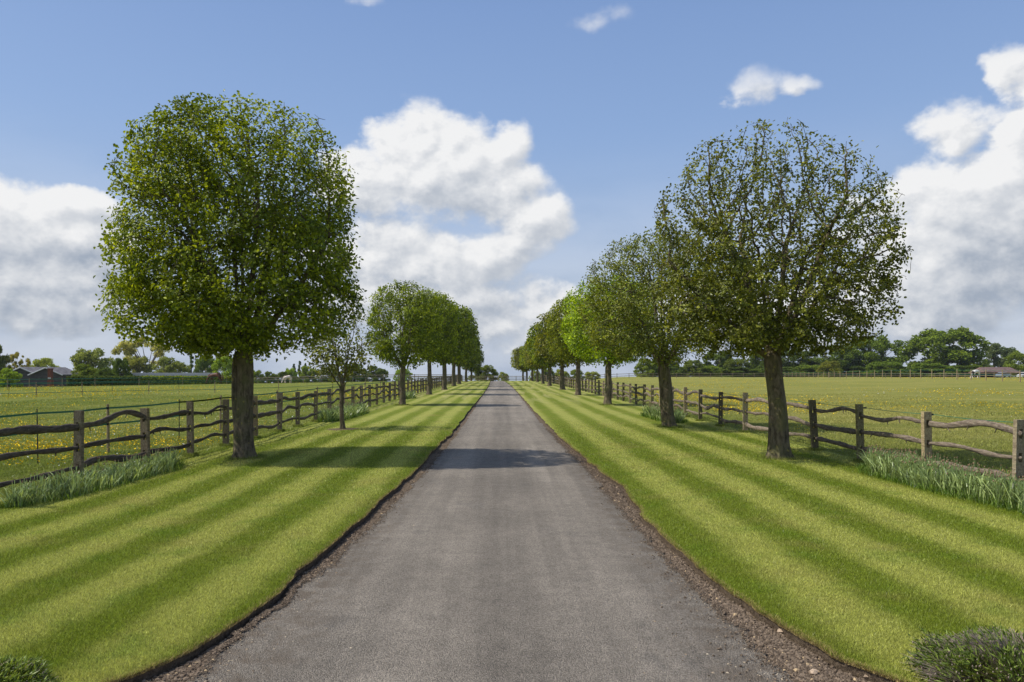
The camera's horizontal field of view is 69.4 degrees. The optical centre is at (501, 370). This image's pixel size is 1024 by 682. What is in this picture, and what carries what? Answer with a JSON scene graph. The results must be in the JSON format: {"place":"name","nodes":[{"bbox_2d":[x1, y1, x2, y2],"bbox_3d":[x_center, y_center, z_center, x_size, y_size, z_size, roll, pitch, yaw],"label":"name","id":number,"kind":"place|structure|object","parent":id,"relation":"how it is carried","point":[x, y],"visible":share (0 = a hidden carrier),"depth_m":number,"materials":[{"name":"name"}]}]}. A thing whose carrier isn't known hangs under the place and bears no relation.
{"place":"outdoors","nodes":[
{"label":"outdoors","id":0,"kind":"place"},
{"bbox_2d":[0,381,489,681],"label":"lawn","id":1,"kind":"structure","parent":0,"point":[454,403],"depth_m":8.65,"materials":[{"name":"plant"}]},
{"bbox_2d":[0,652,61,681],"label":"shrub","id":2,"kind":"object","parent":1,"relation":"on","point":[24,669],"visible":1,"depth_m":4.27,"materials":[{"name":"green plant"}]},
{"bbox_2d":[0,447,186,508],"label":"daffodil clump","id":3,"kind":"object","parent":1,"relation":"on","point":[108,477],"visible":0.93,"depth_m":11.58,"materials":[{"name":"green plant"}]},
{"bbox_2d":[93,89,366,458],"bbox_3d":[-5.675,-1.959,15.904,5.474,7.775,4.124,0,0,0],"label":"avenue tree","id":4,"kind":"object","parent":1,"relation":"on","point":[195,299],"visible":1,"depth_m":14.94,"materials":[{"name":"green plant"}]},
{"bbox_2d":[0,375,461,487],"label":"post and rail fence","id":5,"kind":"object","parent":1,"relation":"on","point":[78,426],"visible":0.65,"depth_m":15.31,"materials":[{"name":"brown wood"}]},
{"bbox_2d":[313,400,368,421],"bbox_3d":[-6.455,1.614,30.251,1.526,0.611,6.992,0,0,0],"label":"daffodil clump","id":6,"kind":"object","parent":1,"relation":"on","point":[353,410],"visible":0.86,"depth_m":28.67,"materials":[{"name":"green plant"}]},
{"bbox_2d":[328,428,358,430],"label":"bare earth","id":7,"kind":"structure","parent":1,"relation":"on","point":[336,429],"depth_m":23.45,"materials":[{"name":"brown soil"}]},
{"bbox_2d":[302,304,377,428],"bbox_3d":[-5.092,-0.228,23.585,2.412,4.298,2.501,0,0,0],"label":"young tree","id":8,"kind":"object","parent":7,"relation":"on","point":[340,361],"visible":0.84,"depth_m":23.38,"materials":[{"name":"green plant"}]},
{"bbox_2d":[364,280,444,404],"bbox_3d":[-5.264,-1.497,39.997,4.316,6.852,3.266,2,0,0],"label":"avenue tree","id":9,"kind":"object","parent":1,"relation":"on","point":[386,347],"visible":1,"depth_m":39.47,"materials":[{"name":"green plant"}]},
{"bbox_2d":[398,287,460,394],"bbox_3d":[-5.675,-2.270,57.976,4.980,8.421,3.627,0,0,23],"label":"avenue tree","id":10,"kind":"object","parent":1,"relation":"on","point":[444,350],"visible":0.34,"depth_m":57.33,"materials":[{"name":"green plant"}]},
{"bbox_2d":[431,300,473,389],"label":"avenue tree","id":11,"kind":"object","parent":1,"relation":"on","point":[464,328],"visible":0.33,"depth_m":72.23,"materials":[{"name":"green plant"}]},
{"bbox_2d":[447,320,479,383],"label":"avenue tree","id":12,"kind":"object","parent":1,"relation":"on","point":[462,362],"visible":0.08,"depth_m":103.80,"materials":[{"name":"green plant"}]},
{"bbox_2d":[449,303,478,385],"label":"avenue tree","id":13,"kind":"object","parent":1,"relation":"on","point":[472,345],"visible":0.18,"depth_m":89.81,"materials":[{"name":"green plant"}]},
{"bbox_2d":[451,339,483,381],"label":"avenue tree","id":14,"kind":"object","parent":1,"relation":"on","point":[473,363],"visible":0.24,"depth_m":121.58,"materials":[{"name":"green plant"}]},
{"bbox_2d":[461,350,484,380],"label":"avenue tree","id":15,"kind":"object","parent":1,"relation":"on","point":[472,369],"visible":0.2,"depth_m":141.83,"materials":[{"name":"green plant"}]},
{"bbox_2d":[101,433,914,681],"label":"grass fringe","id":16,"kind":"object","parent":1,"relation":"on","point":[862,666],"depth_m":5.62,"materials":[{"name":"plant"}]},
{"bbox_2d":[188,381,792,681],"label":"road","id":17,"kind":"structure","parent":0,"point":[495,565],"depth_m":6.18,"materials":[{"name":"grey asphalt"}]},
{"bbox_2d":[192,446,790,681],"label":"grit","id":18,"kind":"object","parent":17,"relation":"on","point":[413,525],"visible":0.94,"depth_m":5.24,"materials":[{"name":"grey gravel"}]},
{"bbox_2d":[142,384,870,681],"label":"soil strip verge","id":19,"kind":"structure","parent":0,"point":[462,423],"depth_m":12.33,"materials":[{"name":"brown soil"}]},
{"bbox_2d":[0,377,1023,500],"bbox_3d":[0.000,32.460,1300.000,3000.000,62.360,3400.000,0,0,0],"label":"ground","id":20,"kind":"structure","parent":0,"point":[856,385],"depth_m":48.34,"materials":[{"name":"green plant"}]},
{"bbox_2d":[0,344,11,381],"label":"bushy tree","id":21,"kind":"object","parent":20,"relation":"on","point":[4,359],"visible":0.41,"depth_m":149.84,"materials":[{"name":"green plant"}]},
{"bbox_2d":[0,368,23,387],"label":"bush","id":22,"kind":"object","parent":20,"relation":"on","point":[6,373],"visible":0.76,"depth_m":111.47,"materials":[{"name":"green plant"}]},
{"bbox_2d":[3,352,30,369],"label":"open tree","id":23,"kind":"object","parent":20,"relation":"on","point":[15,356],"visible":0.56,"depth_m":164.49,"materials":[{"name":"green plant"}]},
{"bbox_2d":[8,367,43,386],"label":"barn","id":24,"kind":"structure","parent":20,"relation":"on","point":[24,371],"depth_m":130.25,"materials":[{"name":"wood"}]},
{"bbox_2d":[29,357,59,366],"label":"bushy tree","id":25,"kind":"object","parent":20,"relation":"on","point":[43,362],"visible":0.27,"depth_m":228.55,"materials":[{"name":"green plant"}]},
{"bbox_2d":[47,367,53,386],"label":"brick chimney","id":26,"kind":"object","parent":20,"relation":"on","point":[50,374],"visible":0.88,"depth_m":123.35,"materials":[{"name":"brown brick"}]},
{"bbox_2d":[28,367,77,386],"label":"barn","id":27,"kind":"structure","parent":20,"relation":"on","point":[39,376],"depth_m":129.40,"materials":[{"name":"wood"}]},
{"bbox_2d":[70,363,97,375],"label":"bush","id":28,"kind":"object","parent":20,"relation":"on","point":[89,370],"visible":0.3,"depth_m":121.11,"materials":[{"name":"green plant"}]},
{"bbox_2d":[69,348,114,374],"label":"bushy tree","id":29,"kind":"object","parent":20,"relation":"on","point":[82,355],"visible":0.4,"depth_m":163.88,"materials":[{"name":"green plant"}]},
{"bbox_2d":[66,375,141,385],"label":"hedge","id":30,"kind":"object","parent":20,"relation":"on","point":[94,382],"visible":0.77,"depth_m":107.26,"materials":[{"name":"green plant"}]},
{"bbox_2d":[94,368,115,385],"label":"bush","id":31,"kind":"object","parent":20,"relation":"on","point":[103,371],"visible":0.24,"depth_m":117.47,"materials":[{"name":"green plant"}]},
{"bbox_2d":[0,376,226,388],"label":"tape fence","id":32,"kind":"object","parent":20,"relation":"on","point":[7,383],"visible":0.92,"depth_m":86.31,"materials":[{"name":"white plastic"}]},
{"bbox_2d":[111,358,132,384],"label":"oak tree","id":33,"kind":"object","parent":20,"relation":"on","point":[121,367],"visible":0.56,"depth_m":134.35,"materials":[{"name":"green plant"}]},
{"bbox_2d":[111,337,170,370],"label":"open tree","id":34,"kind":"object","parent":20,"relation":"on","point":[128,348],"visible":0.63,"depth_m":197.40,"materials":[{"name":"green plant"}]},
{"bbox_2d":[128,356,155,372],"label":"bush","id":35,"kind":"object","parent":20,"relation":"on","point":[137,365],"visible":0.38,"depth_m":179.20,"materials":[{"name":"green plant"}]},
{"bbox_2d":[152,356,190,372],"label":"bush","id":36,"kind":"object","parent":20,"relation":"on","point":[167,364],"visible":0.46,"depth_m":170.91,"materials":[{"name":"green plant"}]},
{"bbox_2d":[132,373,212,381],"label":"long shed","id":37,"kind":"structure","parent":20,"relation":"on","point":[172,374],"depth_m":137.50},
{"bbox_2d":[0,378,365,396],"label":"tape fence","id":38,"kind":"object","parent":20,"relation":"on","point":[112,382],"visible":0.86,"depth_m":59.70,"materials":[{"name":"white plastic"}]},
{"bbox_2d":[138,375,231,384],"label":"hedge","id":39,"kind":"object","parent":20,"relation":"on","point":[151,379],"visible":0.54,"depth_m":111.25,"materials":[{"name":"green plant"}]},
{"bbox_2d":[193,355,214,372],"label":"oak tree","id":40,"kind":"object","parent":20,"relation":"on","point":[202,364],"visible":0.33,"depth_m":183.60,"materials":[{"name":"green plant"}]},
{"bbox_2d":[206,373,222,382],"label":"horse","id":41,"kind":"object","parent":20,"relation":"on","point":[211,376],"visible":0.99,"depth_m":102.82},
{"bbox_2d":[0,382,440,464],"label":"buttercups","id":42,"kind":"object","parent":20,"relation":"on","point":[51,442],"visible":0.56,"depth_m":23.57,"materials":[{"name":"yellow plant"}]},
{"bbox_2d":[0,376,440,463],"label":"tape fence","id":43,"kind":"object","parent":20,"relation":"on","point":[107,408],"visible":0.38,"depth_m":19.14,"materials":[{"name":"plastic"}]},
{"bbox_2d":[210,356,232,380],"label":"bushy tree","id":44,"kind":"object","parent":20,"relation":"on","point":[218,365],"visible":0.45,"depth_m":163.77,"materials":[{"name":"green plant"}]},
{"bbox_2d":[254,370,264,383],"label":"bushy tree","id":45,"kind":"object","parent":20,"relation":"on","point":[258,374],"visible":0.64,"depth_m":184.57,"materials":[{"name":"green plant"}]},
{"bbox_2d":[263,371,280,382],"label":"bushy tree","id":46,"kind":"object","parent":20,"relation":"on","point":[267,373],"visible":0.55,"depth_m":187.13,"materials":[{"name":"green plant"}]},
{"bbox_2d":[285,367,298,382],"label":"bushy tree","id":47,"kind":"object","parent":20,"relation":"on","point":[292,373],"visible":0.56,"depth_m":193.64,"materials":[{"name":"green plant"}]},
{"bbox_2d":[297,365,322,382],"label":"bushy tree","id":48,"kind":"object","parent":20,"relation":"on","point":[305,371],"visible":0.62,"depth_m":195.63,"materials":[{"name":"green plant"}]},
{"bbox_2d":[319,367,341,381],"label":"bushy tree","id":49,"kind":"object","parent":20,"relation":"on","point":[328,380],"visible":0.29,"depth_m":198.35,"materials":[{"name":"green plant"}]},
{"bbox_2d":[336,364,367,381],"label":"bushy tree","id":50,"kind":"object","parent":20,"relation":"on","point":[361,380],"visible":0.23,"depth_m":202.01,"materials":[{"name":"green plant"}]},
{"bbox_2d":[267,374,438,382],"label":"rail fence","id":51,"kind":"object","parent":20,"relation":"on","point":[321,376],"visible":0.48,"depth_m":127.99,"materials":[{"name":"brown wood"}]},
{"bbox_2d":[367,366,390,381],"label":"bushy tree","id":52,"kind":"object","parent":20,"relation":"on","point":[377,373],"visible":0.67,"depth_m":204.48,"materials":[{"name":"green plant"}]},
{"bbox_2d":[392,369,412,380],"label":"bushy tree","id":53,"kind":"object","parent":20,"relation":"on","point":[407,375],"visible":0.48,"depth_m":208.27,"materials":[{"name":"green plant"}]},
{"bbox_2d":[409,376,524,380],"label":"rail fence","id":54,"kind":"object","parent":20,"relation":"on","point":[488,379],"visible":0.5,"depth_m":150.99,"materials":[{"name":"brown wood"}]},
{"bbox_2d":[467,365,498,380],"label":"bush","id":55,"kind":"object","parent":20,"relation":"on","point":[487,369],"visible":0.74,"depth_m":183.90,"materials":[{"name":"green plant"}]},
{"bbox_2d":[584,371,600,379],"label":"bush","id":56,"kind":"object","parent":20,"relation":"on","point":[593,373],"visible":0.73,"depth_m":186.33,"materials":[{"name":"green plant"}]},
{"bbox_2d":[633,358,657,376],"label":"bush","id":57,"kind":"object","parent":20,"relation":"on","point":[646,368],"visible":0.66,"depth_m":220.66,"materials":[{"name":"green plant"}]},
{"bbox_2d":[633,365,690,376],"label":"bush","id":58,"kind":"object","parent":20,"relation":"on","point":[674,369],"visible":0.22,"depth_m":227.59,"materials":[{"name":"green plant"}]},
{"bbox_2d":[681,360,705,376],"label":"bush","id":59,"kind":"object","parent":20,"relation":"on","point":[696,363],"visible":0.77,"depth_m":228.74,"materials":[{"name":"green plant"}]},
{"bbox_2d":[682,365,723,376],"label":"bush","id":60,"kind":"object","parent":20,"relation":"on","point":[711,368],"visible":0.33,"depth_m":230.96,"materials":[{"name":"green plant"}]},
{"bbox_2d":[702,351,734,371],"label":"oak tree","id":61,"kind":"object","parent":20,"relation":"on","point":[719,362],"visible":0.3,"depth_m":246.27,"materials":[{"name":"green plant"}]},
{"bbox_2d":[720,358,752,374],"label":"bush","id":62,"kind":"object","parent":20,"relation":"on","point":[748,365],"visible":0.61,"depth_m":220.89,"materials":[{"name":"green plant"}]},
{"bbox_2d":[712,366,764,376],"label":"bush","id":63,"kind":"object","parent":20,"relation":"on","point":[753,370],"visible":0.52,"depth_m":217.92,"materials":[{"name":"green plant"}]},
{"bbox_2d":[747,354,763,372],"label":"oak tree","id":64,"kind":"object","parent":20,"relation":"on","point":[756,363],"visible":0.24,"depth_m":238.26,"materials":[{"name":"green plant"}]},
{"bbox_2d":[754,367,803,376],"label":"bush","id":65,"kind":"object","parent":20,"relation":"on","point":[787,369],"visible":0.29,"depth_m":223.99,"materials":[{"name":"green plant"}]},
{"bbox_2d":[568,372,1023,379],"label":"rail fence","id":66,"kind":"object","parent":20,"relation":"on","point":[815,375],"visible":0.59,"depth_m":191.94,"materials":[{"name":"brown wood"}]},
{"bbox_2d":[568,377,1023,429],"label":"buttercups","id":67,"kind":"object","parent":20,"relation":"on","point":[828,397],"visible":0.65,"depth_m":46.47,"materials":[{"name":"yellow plant"}]},
{"bbox_2d":[781,350,812,371],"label":"oak tree","id":68,"kind":"object","parent":20,"relation":"on","point":[793,363],"visible":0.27,"depth_m":241.58,"materials":[{"name":"green plant"}]},
{"bbox_2d":[793,365,842,376],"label":"bush","id":69,"kind":"object","parent":20,"relation":"on","point":[805,368],"visible":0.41,"depth_m":228.37,"materials":[{"name":"green plant"}]},
{"bbox_2d":[816,360,842,376],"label":"bush","id":70,"kind":"object","parent":20,"relation":"on","point":[827,365],"visible":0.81,"depth_m":220.99,"materials":[{"name":"green plant"}]},
{"bbox_2d":[807,344,863,374],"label":"oak tree","id":71,"kind":"object","parent":20,"relation":"on","point":[847,358],"visible":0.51,"depth_m":236.25,"materials":[{"name":"green plant"}]},
{"bbox_2d":[837,366,867,376],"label":"bush","id":72,"kind":"object","parent":20,"relation":"on","point":[860,368],"visible":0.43,"depth_m":230.27,"materials":[{"name":"green plant"}]},
{"bbox_2d":[848,334,909,367],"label":"oak tree","id":73,"kind":"object","parent":20,"relation":"on","point":[881,344],"visible":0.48,"depth_m":238.90,"materials":[{"name":"green plant"}]},
{"bbox_2d":[863,361,907,376],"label":"bush","id":74,"kind":"object","parent":20,"relation":"on","point":[877,364],"visible":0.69,"depth_m":220.05,"materials":[{"name":"green plant"}]},
{"bbox_2d":[861,366,919,376],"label":"bush","id":75,"kind":"object","parent":20,"relation":"on","point":[897,367],"visible":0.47,"depth_m":218.62,"materials":[{"name":"green plant"}]},
{"bbox_2d":[783,369,1020,381],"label":"tape fence","id":76,"kind":"object","parent":20,"relation":"on","point":[846,374],"visible":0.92,"depth_m":120.94,"materials":[{"name":"plastic"}]},
{"bbox_2d":[909,367,954,376],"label":"bush","id":77,"kind":"object","parent":20,"relation":"on","point":[924,370],"visible":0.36,"depth_m":223.07,"materials":[{"name":"green plant"}]},
{"bbox_2d":[912,363,961,376],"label":"bush","id":78,"kind":"object","parent":20,"relation":"on","point":[950,369],"visible":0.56,"depth_m":222.38,"materials":[{"name":"green plant"}]},
{"bbox_2d":[896,326,991,367],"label":"oak tree","id":79,"kind":"object","parent":20,"relation":"on","point":[936,343],"visible":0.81,"depth_m":241.74,"materials":[{"name":"green plant"}]},
{"bbox_2d":[952,365,978,376],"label":"bush","id":80,"kind":"object","parent":20,"relation":"on","point":[965,369],"visible":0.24,"depth_m":227.73,"materials":[{"name":"green plant"}]},
{"bbox_2d":[982,342,1005,366],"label":"cedar tree","id":81,"kind":"object","parent":20,"relation":"on","point":[994,351],"visible":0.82,"depth_m":260.77,"materials":[{"name":"green plant"}]},
{"bbox_2d":[968,367,1019,376],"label":"building","id":82,"kind":"structure","parent":20,"relation":"on","point":[1006,369],"depth_m":203.94,"materials":[{"name":"brown tile"}]},
{"bbox_2d":[1000,346,1020,376],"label":"cedar tree","id":83,"kind":"object","parent":20,"relation":"on","point":[1007,351],"visible":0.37,"depth_m":284.25,"materials":[{"name":"green plant"}]},
{"bbox_2d":[1003,350,1023,376],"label":"oak tree","id":84,"kind":"object","parent":20,"relation":"on","point":[1015,355],"visible":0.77,"depth_m":222.25,"materials":[{"name":"green plant"}]},
{"bbox_2d":[0,0,1023,382],"label":"sky","id":85,"kind":"structure","parent":0,"point":[496,148],"materials":[{"name":"blue"}]},
{"bbox_2d":[0,381,1023,681],"bbox_3d":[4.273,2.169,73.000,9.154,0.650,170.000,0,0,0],"label":"lawn","id":86,"kind":"structure","parent":0,"point":[553,403],"depth_m":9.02,"materials":[{"name":"plant"}]},
{"bbox_2d":[510,346,524,380],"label":"avenue tree","id":87,"kind":"object","parent":86,"relation":"on","point":[512,362],"visible":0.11,"depth_m":155.84,"materials":[{"name":"green plant"}]},
{"bbox_2d":[180,403,862,462],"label":"foot tufts","id":88,"kind":"object","parent":86,"relation":"on","point":[397,404],"visible":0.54,"depth_m":17.39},
{"bbox_2d":[513,345,529,380],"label":"avenue tree","id":89,"kind":"object","parent":86,"relation":"on","point":[516,358],"visible":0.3,"depth_m":145.63,"materials":[{"name":"green plant"}]},
{"bbox_2d":[519,346,535,380],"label":"avenue tree","id":90,"kind":"object","parent":86,"relation":"on","point":[522,357],"visible":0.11,"depth_m":133.84,"materials":[{"name":"green plant"}]},
{"bbox_2d":[522,342,538,381],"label":"avenue tree","id":91,"kind":"object","parent":86,"relation":"on","point":[528,366],"visible":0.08,"depth_m":121.83,"materials":[{"name":"green plant"}]},
{"bbox_2d":[524,332,555,383],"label":"avenue tree","id":92,"kind":"object","parent":86,"relation":"on","point":[539,366],"visible":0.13,"depth_m":105.85,"materials":[{"name":"green plant"}]},
{"bbox_2d":[526,321,558,385],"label":"avenue tree","id":93,"kind":"object","parent":86,"relation":"on","point":[530,342],"visible":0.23,"depth_m":90.73,"materials":[{"name":"green plant"}]},
{"bbox_2d":[533,307,586,389],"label":"avenue tree","id":94,"kind":"object","parent":86,"relation":"on","point":[562,365],"visible":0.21,"depth_m":72.80,"materials":[{"name":"green plant"}]},
{"bbox_2d":[545,294,607,394],"bbox_3d":[5.946,-1.984,57.001,5.239,7.848,3.964,0,0,0],"label":"avenue tree","id":95,"kind":"object","parent":86,"relation":"on","point":[558,351],"visible":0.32,"depth_m":56.66,"materials":[{"name":"green plant"}]},
{"bbox_2d":[559,273,657,404],"bbox_3d":[5.866,-1.689,40.482,5.464,7.250,3.980,1,0,0],"label":"avenue tree","id":96,"kind":"object","parent":86,"relation":"on","point":[608,360],"visible":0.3,"depth_m":40.15,"materials":[{"name":"green plant"}]},
{"bbox_2d":[576,227,736,427],"bbox_3d":[5.191,-1.442,24.593,5.577,6.743,4.916,0,0,0],"label":"avenue tree","id":97,"kind":"object","parent":86,"relation":"on","point":[661,351],"visible":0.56,"depth_m":24.11,"materials":[{"name":"green plant"}]},
{"bbox_2d":[638,402,688,422],"bbox_3d":[6.346,1.616,28.930,1.534,0.608,5.588,0,0,0],"label":"daffodil clump","id":98,"kind":"object","parent":86,"relation":"on","point":[652,411],"visible":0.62,"depth_m":28.08,"materials":[{"name":"green plant"}]},
{"bbox_2d":[646,117,913,458],"bbox_3d":[5.738,-1.743,15.905,5.156,7.355,4.187,0,0,0],"label":"avenue tree","id":99,"kind":"object","parent":86,"relation":"on","point":[754,327],"visible":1,"depth_m":15.12,"materials":[{"name":"green plant"}]},
{"bbox_2d":[540,375,1023,481],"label":"post and rail fence","id":100,"kind":"object","parent":86,"relation":"on","point":[927,423],"visible":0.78,"depth_m":15.60,"materials":[{"name":"brown wood"}]},
{"bbox_2d":[570,377,1006,421],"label":"tape fence","id":101,"kind":"object","parent":100,"relation":"attached to","point":[863,407],"visible":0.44,"depth_m":14.85,"materials":[{"name":"black plastic"}]},
{"bbox_2d":[854,444,1023,514],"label":"daffodil clump","id":102,"kind":"object","parent":86,"relation":"on","point":[911,470],"visible":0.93,"depth_m":11.55,"materials":[{"name":"green plant"}]},
{"bbox_2d":[899,620,1023,681],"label":"shrub","id":103,"kind":"object","parent":86,"relation":"on","point":[991,654],"visible":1,"depth_m":4.32,"materials":[{"name":"green plant"}]},
{"bbox_2d":[8,388,1023,465],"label":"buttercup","id":104,"kind":"object","parent":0,"point":[334,405],"visible":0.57,"depth_m":29.44,"materials":[{"name":"yellow plant"}]},
{"bbox_2d":[507,383,830,678],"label":"soil strip verge","id":105,"kind":"structure","parent":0,"point":[548,428],"depth_m":11.60,"materials":[{"name":"brown soil"}]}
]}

